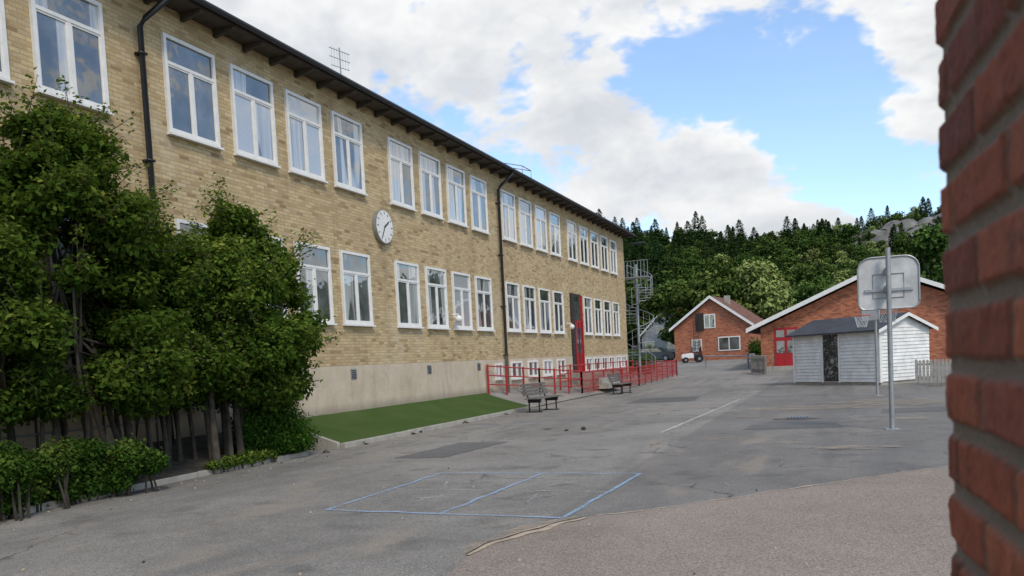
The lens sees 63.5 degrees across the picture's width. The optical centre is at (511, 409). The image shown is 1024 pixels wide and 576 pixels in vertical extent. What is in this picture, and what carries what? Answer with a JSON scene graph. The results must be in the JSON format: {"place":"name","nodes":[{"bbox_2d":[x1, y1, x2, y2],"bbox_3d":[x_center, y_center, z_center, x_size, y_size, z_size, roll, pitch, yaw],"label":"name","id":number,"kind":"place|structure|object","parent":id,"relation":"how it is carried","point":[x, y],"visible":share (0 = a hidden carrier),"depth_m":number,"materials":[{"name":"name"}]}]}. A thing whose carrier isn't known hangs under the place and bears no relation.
{"place":"outdoors","nodes":[
{"label":"outdoors","id":0,"kind":"place"},
{"bbox_2d":[0,0,627,366],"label":"brick walls","id":1,"kind":"structure","parent":0,"point":[334,218],"depth_m":21.03,"materials":[{"name":"brick"}]},
{"bbox_2d":[0,0,14,84],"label":"window","id":2,"kind":"structure","parent":1,"relation":"attached to","point":[4,70],"depth_m":12.46,"materials":[{"name":"white paint"}]},
{"bbox_2d":[28,0,113,115],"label":"window","id":3,"kind":"structure","parent":1,"relation":"attached to","point":[67,40],"depth_m":13.57,"materials":[{"name":"glass"}]},
{"bbox_2d":[49,224,104,313],"bbox_3d":[-7.041,-2.519,13.766,0.118,1.905,1.440,-2,4,22],"label":"window","id":4,"kind":"structure","parent":1,"relation":"attached to","point":[51,262],"depth_m":13.26,"materials":[{"name":"white paint"}]},
{"bbox_2d":[134,0,173,441],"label":"downpipe","id":5,"kind":"object","parent":1,"relation":"attached to","point":[141,53],"visible":0.56,"depth_m":14.90,"materials":[{"name":"black metal"}]},
{"bbox_2d":[160,32,223,150],"bbox_3d":[-6.211,-6.160,16.128,0.118,1.885,1.440,-2,4,22],"label":"window","id":6,"kind":"structure","parent":1,"relation":"attached to","point":[190,90],"depth_m":16.09,"materials":[{"name":"glass"}]},
{"bbox_2d":[174,218,214,297],"bbox_3d":[-6.034,-2.720,16.327,0.118,1.905,1.440,-2,4,22],"label":"window","id":7,"kind":"structure","parent":1,"relation":"attached to","point":[180,223],"depth_m":15.84,"materials":[{"name":"white paint"}]},
{"bbox_2d":[228,63,280,168],"bbox_3d":[-5.536,-6.295,17.845,0.118,1.885,1.440,-2,4,22],"label":"window","id":8,"kind":"structure","parent":1,"relation":"attached to","point":[253,116],"depth_m":17.81,"materials":[{"name":"glass"}]},
{"bbox_2d":[242,235,287,318],"bbox_3d":[-5.358,-2.855,18.044,0.118,1.905,1.440,-2,4,22],"label":"window","id":9,"kind":"structure","parent":1,"relation":"attached to","point":[268,261],"depth_m":18.48,"materials":[{"name":"white paint"}]},
{"bbox_2d":[283,89,327,183],"bbox_3d":[-4.861,-6.429,19.562,0.118,1.885,1.440,-2,4,22],"label":"window","id":10,"kind":"structure","parent":1,"relation":"attached to","point":[304,133],"depth_m":19.53,"materials":[{"name":"glass"}]},
{"bbox_2d":[293,241,336,324],"bbox_3d":[-4.683,-2.990,19.762,0.118,1.905,1.440,-2,4,22],"label":"window","id":11,"kind":"structure","parent":1,"relation":"attached to","point":[318,266],"depth_m":19.95,"materials":[{"name":"white paint"}]},
{"bbox_2d":[330,110,367,196],"bbox_3d":[-4.182,-6.564,21.288,0.118,1.885,1.440,-2,4,22],"label":"window","id":12,"kind":"structure","parent":1,"relation":"attached to","point":[347,153],"depth_m":21.26,"materials":[{"name":"glass"}]},
{"bbox_2d":[339,250,375,326],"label":"window","id":13,"kind":"structure","parent":1,"relation":"attached to","point":[356,290],"depth_m":21.46,"materials":[{"name":"white paint"}]},
{"bbox_2d":[372,210,392,243],"bbox_3d":[-3.540,-5.030,22.751,0.138,0.920,0.920,-2,4,22],"label":"wall clock","id":14,"kind":"object","parent":1,"relation":"attached to","point":[382,225],"depth_m":22.62,"materials":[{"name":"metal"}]},
{"bbox_2d":[143,0,631,238],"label":"eave rafters","id":15,"kind":"object","parent":1,"relation":"attached to","point":[187,11],"visible":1,"depth_m":20.85,"materials":[{"name":"brown wood"}]},
{"bbox_2d":[386,136,417,211],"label":"window","id":16,"kind":"structure","parent":1,"relation":"attached to","point":[400,174],"depth_m":23.84,"materials":[{"name":"glass"}]},
{"bbox_2d":[394,260,423,328],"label":"window","id":17,"kind":"structure","parent":1,"relation":"attached to","point":[407,291],"depth_m":24.04,"materials":[{"name":"glass"}]},
{"bbox_2d":[186,0,633,236],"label":"roof","id":18,"kind":"structure","parent":1,"relation":"on","point":[276,46],"depth_m":20.82,"materials":[{"name":"metal"}]},
{"bbox_2d":[329,47,349,73],"bbox_3d":[-5.254,-10.012,25.523,0.056,2.250,0.864,-1,4,35],"label":"tv antenna","id":19,"kind":"object","parent":18,"relation":"attached to","point":[339,58],"visible":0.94,"depth_m":25.47,"materials":[{"name":"metal"}]},
{"bbox_2d":[193,0,635,236],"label":"gutter","id":20,"kind":"object","parent":18,"relation":"attached to","point":[226,15],"visible":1,"depth_m":20.88,"materials":[{"name":"black metal"}]},
{"bbox_2d":[418,151,444,220],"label":"window","id":21,"kind":"structure","parent":1,"relation":"attached to","point":[430,186],"depth_m":25.57,"materials":[{"name":"glass"}]},
{"bbox_2d":[424,266,450,329],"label":"window","id":22,"kind":"structure","parent":1,"relation":"attached to","point":[436,298],"depth_m":25.77,"materials":[{"name":"glass"}]},
{"bbox_2d":[445,163,468,227],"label":"window","id":23,"kind":"structure","parent":1,"relation":"attached to","point":[456,197],"depth_m":27.29,"materials":[{"name":"glass"}]},
{"bbox_2d":[451,271,474,330],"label":"window","id":24,"kind":"structure","parent":1,"relation":"attached to","point":[461,294],"depth_m":27.51,"materials":[{"name":"glass"}]},
{"bbox_2d":[469,175,490,234],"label":"window","id":25,"kind":"structure","parent":1,"relation":"attached to","point":[478,204],"depth_m":29.02,"materials":[{"name":"glass"}]},
{"bbox_2d":[474,276,495,331],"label":"window","id":26,"kind":"structure","parent":1,"relation":"attached to","point":[484,304],"depth_m":29.23,"materials":[{"name":"glass"}]},
{"bbox_2d":[495,171,513,391],"bbox_3d":[-0.076,-4.654,30.787,0.789,8.422,0.213,-3,3,-7],"label":"downpipe","id":27,"kind":"object","parent":1,"relation":"attached to","point":[501,254],"visible":0.84,"depth_m":30.68,"materials":[{"name":"black metal"}]},
{"bbox_2d":[500,189,518,243],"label":"window","id":28,"kind":"structure","parent":1,"relation":"attached to","point":[508,217],"depth_m":31.63,"materials":[{"name":"glass"}]},
{"bbox_2d":[505,281,522,332],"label":"window","id":29,"kind":"structure","parent":1,"relation":"attached to","point":[512,298],"depth_m":31.84,"materials":[{"name":"glass"}]},
{"bbox_2d":[518,197,534,248],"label":"window","id":30,"kind":"structure","parent":1,"relation":"attached to","point":[525,223],"depth_m":33.35,"materials":[{"name":"glass"}]},
{"bbox_2d":[522,285,538,332],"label":"window","id":31,"kind":"structure","parent":1,"relation":"attached to","point":[529,308],"depth_m":33.54,"materials":[{"name":"glass"}]},
{"bbox_2d":[534,205,549,253],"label":"window","id":32,"kind":"structure","parent":1,"relation":"attached to","point":[541,241],"depth_m":35.09,"materials":[{"name":"glass"}]},
{"bbox_2d":[538,288,552,333],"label":"window","id":33,"kind":"structure","parent":1,"relation":"attached to","point":[544,311],"depth_m":35.28,"materials":[{"name":"glass"}]},
{"bbox_2d":[548,211,562,257],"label":"window","id":34,"kind":"structure","parent":1,"relation":"attached to","point":[554,235],"depth_m":36.84,"materials":[{"name":"glass"}]},
{"bbox_2d":[552,290,565,333],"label":"window","id":35,"kind":"structure","parent":1,"relation":"attached to","point":[558,312],"depth_m":37.02,"materials":[{"name":"glass"}]},
{"bbox_2d":[566,220,578,262],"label":"window","id":36,"kind":"structure","parent":1,"relation":"attached to","point":[572,241],"depth_m":39.22,"materials":[{"name":"glass"}]},
{"bbox_2d":[578,225,589,266],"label":"window","id":37,"kind":"structure","parent":1,"relation":"attached to","point":[583,246],"depth_m":41.01,"materials":[{"name":"glass"}]},
{"bbox_2d":[583,296,593,335],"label":"window","id":38,"kind":"structure","parent":1,"relation":"attached to","point":[588,316],"depth_m":41.41,"materials":[{"name":"white paint"}]},
{"bbox_2d":[589,230,600,269],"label":"window","id":39,"kind":"structure","parent":1,"relation":"attached to","point":[594,250],"depth_m":42.82,"materials":[{"name":"glass"}]},
{"bbox_2d":[593,298,603,335],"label":"window","id":40,"kind":"structure","parent":1,"relation":"attached to","point":[598,322],"depth_m":43.16,"materials":[{"name":"white paint"}]},
{"bbox_2d":[600,235,609,272],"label":"window","id":41,"kind":"structure","parent":1,"relation":"attached to","point":[604,253],"depth_m":44.63,"materials":[{"name":"white paint"}]},
{"bbox_2d":[603,300,612,335],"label":"window","id":42,"kind":"structure","parent":1,"relation":"attached to","point":[607,318],"depth_m":44.87,"materials":[{"name":"white paint"}]},
{"bbox_2d":[609,239,618,275],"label":"window","id":43,"kind":"structure","parent":1,"relation":"attached to","point":[613,256],"depth_m":46.41,"materials":[{"name":"white paint"}]},
{"bbox_2d":[612,302,619,336],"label":"window","id":44,"kind":"structure","parent":1,"relation":"attached to","point":[616,318],"depth_m":46.65,"materials":[{"name":"white paint"}]},
{"bbox_2d":[0,358,952,575],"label":"schoolyard asphalt","id":45,"kind":"structure","parent":0,"point":[236,522],"depth_m":11.44,"materials":[{"name":"asphalt"}]},
{"bbox_2d":[0,433,169,521],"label":"hedge bush","id":46,"kind":"object","parent":45,"relation":"on","point":[74,468],"visible":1,"depth_m":11.21,"materials":[{"name":"green plant"}]},
{"bbox_2d":[5,451,307,518],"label":"planting bed kerb","id":47,"kind":"structure","parent":45,"relation":"on","point":[54,504],"depth_m":13.33,"materials":[{"name":"concrete"}]},
{"bbox_2d":[34,432,305,500],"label":"planting bed soil","id":48,"kind":"structure","parent":47,"relation":"on","point":[190,464],"depth_m":14.56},
{"bbox_2d":[2,401,159,451],"bbox_3d":[-6.892,0.412,12.261,0.093,0.969,4.670,-2,4,22],"label":"handrail","id":49,"kind":"object","parent":48,"relation":"on","point":[36,433],"visible":0.22,"depth_m":13.06,"materials":[{"name":"black metal"}]},
{"bbox_2d":[0,67,205,493],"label":"hornbeam tree","id":50,"kind":"object","parent":48,"relation":"on","point":[43,196],"visible":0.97,"depth_m":11.64,"materials":[{"name":"green plant"}]},
{"bbox_2d":[60,198,237,467],"bbox_3d":[-5.825,-1.218,13.803,2.210,4.454,3.166,-2,4,22],"label":"hornbeam tree","id":51,"kind":"object","parent":48,"relation":"on","point":[194,295],"visible":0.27,"depth_m":13.64,"materials":[{"name":"green plant"}]},
{"bbox_2d":[152,171,341,463],"bbox_3d":[-4.800,-1.719,15.168,3.150,5.281,4.449,-2,4,22],"label":"hornbeam tree","id":52,"kind":"object","parent":48,"relation":"on","point":[247,275],"visible":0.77,"depth_m":14.56,"materials":[{"name":"green plant"}]},
{"bbox_2d":[222,360,320,456],"bbox_3d":[-4.615,-0.084,16.022,1.504,2.108,2.166,-2,4,22],"label":"conical shrub","id":53,"kind":"object","parent":48,"relation":"on","point":[297,435],"visible":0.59,"depth_m":15.63,"materials":[{"name":"green plant"}]},
{"bbox_2d":[202,448,280,474],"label":"ground weeds","id":54,"kind":"object","parent":45,"relation":"on","point":[235,460],"visible":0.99,"depth_m":14.73,"materials":[{"name":"green plant"}]},
{"bbox_2d":[13,415,806,574],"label":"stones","id":55,"kind":"object","parent":45,"relation":"on","point":[582,428],"visible":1,"depth_m":11.79,"materials":[{"name":"stone"}]},
{"bbox_2d":[326,473,640,517],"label":"chalk court markings","id":56,"kind":"object","parent":45,"relation":"on","point":[590,501],"visible":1,"depth_m":9.98,"materials":[{"name":"blue"}]},
{"bbox_2d":[520,382,560,412],"bbox_3d":[0.941,-0.429,26.975,0.664,0.939,1.700,-1,4,30],"label":"park bench","id":57,"kind":"object","parent":45,"relation":"on","point":[540,398],"visible":1,"depth_m":26.92,"materials":[{"name":"grey wood"}]},
{"bbox_2d":[478,399,739,431],"bbox_3d":[2.718,0.138,23.561,6.140,0.001,11.302,-2,4,22],"label":"painted line","id":58,"kind":"object","parent":45,"relation":"on","point":[674,426],"visible":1,"depth_m":21.49,"materials":[{"name":"white"}]},
{"bbox_2d":[607,372,632,394],"bbox_3d":[4.782,-1.187,36.605,0.664,0.939,1.700,-1,4,27],"label":"park bench","id":59,"kind":"object","parent":45,"relation":"on","point":[617,376],"visible":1,"depth_m":36.52,"materials":[{"name":"grey wood"}]},
{"bbox_2d":[624,241,655,377],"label":"spiral fire escape","id":60,"kind":"object","parent":45,"relation":"on","point":[636,285],"visible":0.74,"depth_m":50.62,"materials":[{"name":"metal"}]},
{"bbox_2d":[397,396,946,457],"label":"asphalt repairs","id":61,"kind":"structure","parent":45,"relation":"on","point":[451,450],"depth_m":17.22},
{"bbox_2d":[447,467,956,575],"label":"brown asphalt patch","id":62,"kind":"object","parent":45,"relation":"on","point":[897,524],"visible":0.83,"depth_m":7.26,"materials":[{"name":"asphalt"}]},
{"bbox_2d":[462,466,946,554],"bbox_3d":[6.704,0.692,10.387,15.615,0.008,1.645,-4,4,-19],"label":"sandy asphalt crack","id":63,"kind":"object","parent":62,"relation":"on","point":[531,530],"visible":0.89,"depth_m":8.08,"materials":[{"name":"beige"}]},
{"bbox_2d":[705,353,754,368],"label":"boom barrier","id":64,"kind":"object","parent":45,"relation":"on","point":[748,355],"visible":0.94,"depth_m":59.62,"materials":[{"name":"metal"}]},
{"bbox_2d":[545,398,942,448],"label":"asphalt stains","id":65,"kind":"object","parent":45,"relation":"on","point":[840,408],"visible":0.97,"depth_m":21.78,"materials":[{"name":"asphalt"}]},
{"bbox_2d":[746,336,760,355],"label":"house garden shrub","id":66,"kind":"object","parent":45,"relation":"on","point":[753,347],"visible":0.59,"depth_m":75.56,"materials":[{"name":"green plant"}]},
{"bbox_2d":[751,355,766,373],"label":"picket fence","id":67,"kind":"object","parent":45,"relation":"on","point":[758,364],"visible":1,"depth_m":49.22,"materials":[{"name":"grey wood"}]},
{"bbox_2d":[764,327,796,370],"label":"red entrance door","id":68,"kind":"structure","parent":45,"relation":"on","point":[783,352],"depth_m":54.02,"materials":[{"name":"paint"}]},
{"bbox_2d":[785,312,937,384],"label":"garden shed","id":69,"kind":"structure","parent":45,"relation":"on","point":[837,351],"depth_m":33.23,"materials":[{"name":"white paint"}]},
{"bbox_2d":[823,335,838,380],"bbox_3d":[13.217,-2.147,34.350,0.050,1.920,0.800,-4,4,-25],"label":"door","id":70,"kind":"structure","parent":69,"relation":"in","point":[830,342],"depth_m":34.35,"materials":[{"name":"metal"}]},
{"bbox_2d":[854,309,882,395],"bbox_3d":[11.162,-2.007,25.804,0.809,3.163,0.783,0,5,44],"label":"basketball hoop","id":71,"kind":"object","parent":45,"relation":"on","point":[871,315],"visible":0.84,"depth_m":25.84,"materials":[{"name":"metal"}]},
{"bbox_2d":[857,247,920,429],"bbox_3d":[7.200,-1.352,15.824,0.827,3.420,0.813,-5,4,-25],"label":"basketball hoop","id":72,"kind":"object","parent":45,"relation":"on","point":[887,282],"visible":1,"depth_m":15.69,"materials":[{"name":"metal"}]},
{"bbox_2d":[915,359,951,383],"bbox_3d":[17.761,-1.471,29.658,6.086,0.967,0.140,0,4,38],"label":"picket fence","id":73,"kind":"object","parent":45,"relation":"on","point":[931,376],"visible":0.4,"depth_m":31.12,"materials":[{"name":"paint"}]},
{"bbox_2d":[929,382,945,386],"bbox_3d":[17.431,-0.929,27.846,6.178,0.130,0.333,-1,4,36],"label":"sandbox edging","id":74,"kind":"object","parent":45,"relation":"on","point":[937,384],"visible":0.18,"depth_m":29.44,"materials":[{"name":"concrete"}]},
{"bbox_2d":[935,0,1023,575],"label":"red brick wall","id":75,"kind":"structure","parent":45,"relation":"on","point":[980,43],"depth_m":0.85,"materials":[{"name":"brick"}]},
{"bbox_2d":[487,374,652,406],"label":"entrance terrace asphalt","id":76,"kind":"structure","parent":0,"point":[515,395],"depth_m":33.89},
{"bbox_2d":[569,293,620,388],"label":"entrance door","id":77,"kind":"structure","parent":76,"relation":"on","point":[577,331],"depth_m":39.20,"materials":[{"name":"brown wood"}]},
{"bbox_2d":[206,0,945,243],"label":"sky","id":78,"kind":"structure","parent":0,"point":[757,113],"materials":[{"name":"blue"}]},
{"bbox_2d":[628,359,706,377],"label":"asphalt street","id":79,"kind":"structure","parent":0,"point":[680,364],"depth_m":74.04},
{"bbox_2d":[634,347,674,359],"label":"parked car","id":80,"kind":"object","parent":79,"relation":"on","point":[660,353],"visible":0.6,"depth_m":85.46,"materials":[{"name":"paint"}]},
{"bbox_2d":[681,346,702,362],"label":"garden tractor","id":81,"kind":"object","parent":79,"relation":"on","point":[697,357],"visible":0.99,"depth_m":76.12,"materials":[{"name":"white paint"}]},
{"bbox_2d":[629,244,947,359],"bbox_3d":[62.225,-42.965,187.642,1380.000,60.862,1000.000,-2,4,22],"label":"ground","id":82,"kind":"structure","parent":0,"point":[832,262],"depth_m":216.72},
{"bbox_2d":[0,354,628,453],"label":"rendered plinth","id":83,"kind":"structure","parent":82,"relation":"on","point":[337,389],"depth_m":22.22,"materials":[{"name":"concrete"}]},
{"bbox_2d":[350,363,480,378],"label":"wall vents","id":84,"kind":"object","parent":83,"relation":"attached to","point":[354,372],"depth_m":25.10,"materials":[{"name":"metal"}]},
{"bbox_2d":[494,363,504,380],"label":"window","id":85,"kind":"structure","parent":83,"relation":"attached to","point":[498,370],"depth_m":30.32,"materials":[{"name":"white paint"}]},
{"bbox_2d":[510,361,524,379],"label":"window","id":86,"kind":"structure","parent":83,"relation":"attached to","point":[516,372],"depth_m":31.96,"materials":[{"name":"white paint"}]},
{"bbox_2d":[527,360,540,376],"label":"window","id":87,"kind":"structure","parent":83,"relation":"attached to","point":[533,372],"depth_m":33.73,"materials":[{"name":"white paint"}]},
{"bbox_2d":[543,360,552,376],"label":"window","id":88,"kind":"structure","parent":83,"relation":"attached to","point":[547,364],"depth_m":35.45,"materials":[{"name":"white paint"}]},
{"bbox_2d":[556,359,565,374],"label":"window","id":89,"kind":"structure","parent":83,"relation":"attached to","point":[561,362],"depth_m":37.16,"materials":[{"name":"white paint"}]},
{"bbox_2d":[585,357,592,370],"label":"window","id":90,"kind":"structure","parent":83,"relation":"attached to","point":[588,360],"depth_m":41.35,"materials":[{"name":"white paint"}]},
{"bbox_2d":[594,357,600,369],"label":"window","id":91,"kind":"structure","parent":83,"relation":"attached to","point":[597,359],"depth_m":42.73,"materials":[{"name":"white paint"}]},
{"bbox_2d":[601,357,607,368],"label":"window","id":92,"kind":"structure","parent":83,"relation":"attached to","point":[604,359],"depth_m":44.12,"materials":[{"name":"white paint"}]},
{"bbox_2d":[307,406,532,448],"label":"lawn kerb","id":93,"kind":"structure","parent":82,"relation":"on","point":[325,443],"depth_m":19.76,"materials":[{"name":"concrete"}]},
{"bbox_2d":[299,393,528,442],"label":"artificial lawn","id":94,"kind":"structure","parent":93,"relation":"on","point":[343,427],"depth_m":21.96,"materials":[{"name":"plastic"}]},
{"bbox_2d":[486,360,677,394],"bbox_3d":[4.579,-1.782,41.964,2.810,1.680,27.760,-2,4,22],"label":"red fence","id":95,"kind":"object","parent":82,"relation":"on","point":[592,381],"visible":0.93,"depth_m":38.56,"materials":[{"name":"metal"}]},
{"bbox_2d":[625,275,658,349],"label":"birch tree","id":96,"kind":"object","parent":82,"relation":"on","point":[647,305],"visible":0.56,"depth_m":120.84,"materials":[{"name":"green plant"}]},
{"bbox_2d":[628,350,659,373],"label":"shrub","id":97,"kind":"object","parent":82,"relation":"on","point":[636,359],"visible":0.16,"depth_m":58.87,"materials":[{"name":"green plant"}]},
{"bbox_2d":[642,319,674,351],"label":"walls","id":98,"kind":"structure","parent":82,"relation":"on","point":[659,342],"depth_m":112.37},
{"bbox_2d":[645,325,674,348],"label":"windows","id":99,"kind":"structure","parent":98,"relation":"attached to","point":[669,345],"depth_m":112.01,"materials":[{"name":"white paint"}]},
{"bbox_2d":[654,280,690,344],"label":"maple tree","id":100,"kind":"object","parent":82,"relation":"on","point":[667,299],"visible":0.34,"depth_m":105.96,"materials":[{"name":"green plant"}]},
{"bbox_2d":[672,258,754,339],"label":"maple tree","id":101,"kind":"object","parent":82,"relation":"on","point":[700,288],"visible":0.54,"depth_m":96.37,"materials":[{"name":"green plant"}]},
{"bbox_2d":[674,299,760,361],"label":"walls","id":102,"kind":"structure","parent":82,"relation":"on","point":[728,322],"depth_m":80.09,"materials":[{"name":"red brick"}]},
{"bbox_2d":[693,313,703,360],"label":"fire ladder","id":103,"kind":"object","parent":102,"relation":"attached to","point":[699,321],"visible":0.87,"depth_m":80.51,"materials":[{"name":"brown metal"}]},
{"bbox_2d":[669,295,762,331],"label":"roof","id":104,"kind":"structure","parent":102,"relation":"attached to","point":[743,313],"depth_m":80.86,"materials":[{"name":"ceramic"}]},
{"bbox_2d":[691,314,740,351],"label":"windows","id":105,"kind":"structure","parent":102,"relation":"attached to","point":[726,343],"depth_m":79.78,"materials":[{"name":"white paint"}]},
{"bbox_2d":[730,256,797,319],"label":"willow tree","id":106,"kind":"object","parent":82,"relation":"on","point":[764,287],"visible":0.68,"depth_m":96.29,"materials":[{"name":"green plant"}]},
{"bbox_2d":[595,197,948,350],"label":"distant forest","id":107,"kind":"object","parent":82,"relation":"on","point":[797,253],"visible":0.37,"depth_m":214.82,"materials":[{"name":"green plant"}]},
{"bbox_2d":[796,273,835,300],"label":"maple tree","id":108,"kind":"object","parent":82,"relation":"on","point":[816,286],"visible":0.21,"depth_m":113.00,"materials":[{"name":"green plant"}]},
{"bbox_2d":[760,282,949,366],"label":"brick walls","id":109,"kind":"structure","parent":82,"relation":"on","point":[933,307],"depth_m":52.47,"materials":[{"name":"brick"}]},
{"bbox_2d":[746,275,944,334],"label":"roof","id":110,"kind":"structure","parent":109,"relation":"on","point":[754,329],"depth_m":53.06,"materials":[{"name":"tile"}]},
{"bbox_2d":[839,213,940,251],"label":"rock outcrop","id":111,"kind":"object","parent":82,"relation":"on","point":[881,234],"visible":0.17,"depth_m":240.15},
{"bbox_2d":[903,222,948,283],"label":"maple tree","id":112,"kind":"object","parent":82,"relation":"on","point":[930,241],"visible":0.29,"depth_m":98.08,"materials":[{"name":"green plant"}]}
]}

